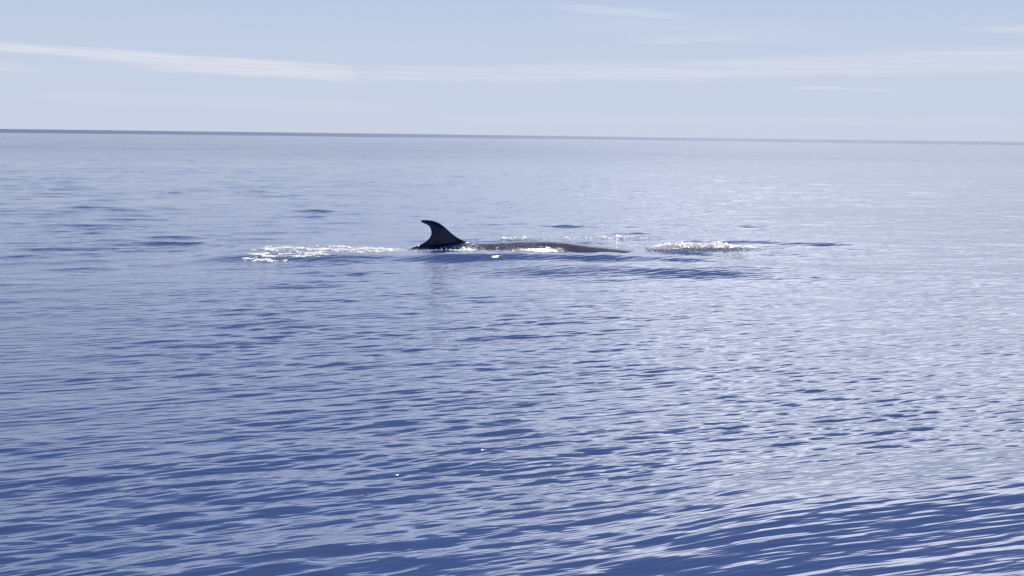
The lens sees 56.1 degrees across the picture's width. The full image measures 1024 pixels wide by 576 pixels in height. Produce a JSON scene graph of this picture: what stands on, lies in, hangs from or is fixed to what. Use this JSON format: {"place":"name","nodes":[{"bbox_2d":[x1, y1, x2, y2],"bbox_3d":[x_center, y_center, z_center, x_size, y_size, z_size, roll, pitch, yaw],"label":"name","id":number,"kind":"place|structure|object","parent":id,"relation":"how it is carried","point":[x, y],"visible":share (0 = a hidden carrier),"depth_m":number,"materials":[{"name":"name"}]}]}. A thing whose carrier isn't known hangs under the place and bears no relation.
{"place":"outdoors","nodes":[
{"label":"outdoors","id":0,"kind":"place"},
{"bbox_2d":[0,129,1023,575],"bbox_3d":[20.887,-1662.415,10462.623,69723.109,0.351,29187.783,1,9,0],"label":"sea","id":1,"kind":"structure","parent":0,"point":[828,381],"depth_m":9.08,"materials":[{"name":"blue liquid"}]},
{"bbox_2d":[243,244,432,261],"bbox_3d":[-2.707,-0.644,16.106,3.755,0.175,1.986,-3,10,-20],"label":"sea foam","id":2,"kind":"object","parent":1,"relation":"on","point":[272,248],"visible":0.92,"depth_m":15.67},
{"bbox_2d":[412,246,557,251],"bbox_3d":[-0.472,-0.645,16.294,2.444,0.145,0.679,0,9,-5],"label":"sea foam","id":3,"kind":"object","parent":1,"relation":"on","point":[463,248],"visible":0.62,"depth_m":16.17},
{"bbox_2d":[405,220,635,252],"bbox_3d":[-0.676,0.020,16.840,13.400,2.422,1.911,0,9,-3],"label":"whale","id":4,"kind":"object","parent":1,"relation":"in","point":[441,237],"visible":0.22,"depth_m":16.60},
{"bbox_2d":[435,243,521,250],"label":"water droplets","id":5,"kind":"object","parent":4,"relation":"on","point":[475,247],"visible":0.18,"depth_m":16.43,"materials":[{"name":"white liquid"}]},
{"bbox_2d":[475,235,661,240],"bbox_3d":[1.072,-0.964,18.335,3.781,0.094,0.357,-1,9,-10],"label":"sea foam","id":6,"kind":"object","parent":1,"relation":"on","point":[617,236],"visible":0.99,"depth_m":18.41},
{"bbox_2d":[644,241,764,250],"bbox_3d":[3.441,-0.754,17.121,2.237,0.178,0.763,-1,9,-9],"label":"splash","id":7,"kind":"object","parent":1,"relation":"on","point":[699,245],"visible":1,"depth_m":16.99,"materials":[{"name":"white liquid"}]},
{"bbox_2d":[0,0,1023,141],"label":"sky","id":8,"kind":"structure","parent":0,"point":[925,70],"materials":[{"name":"blue"}]}
]}

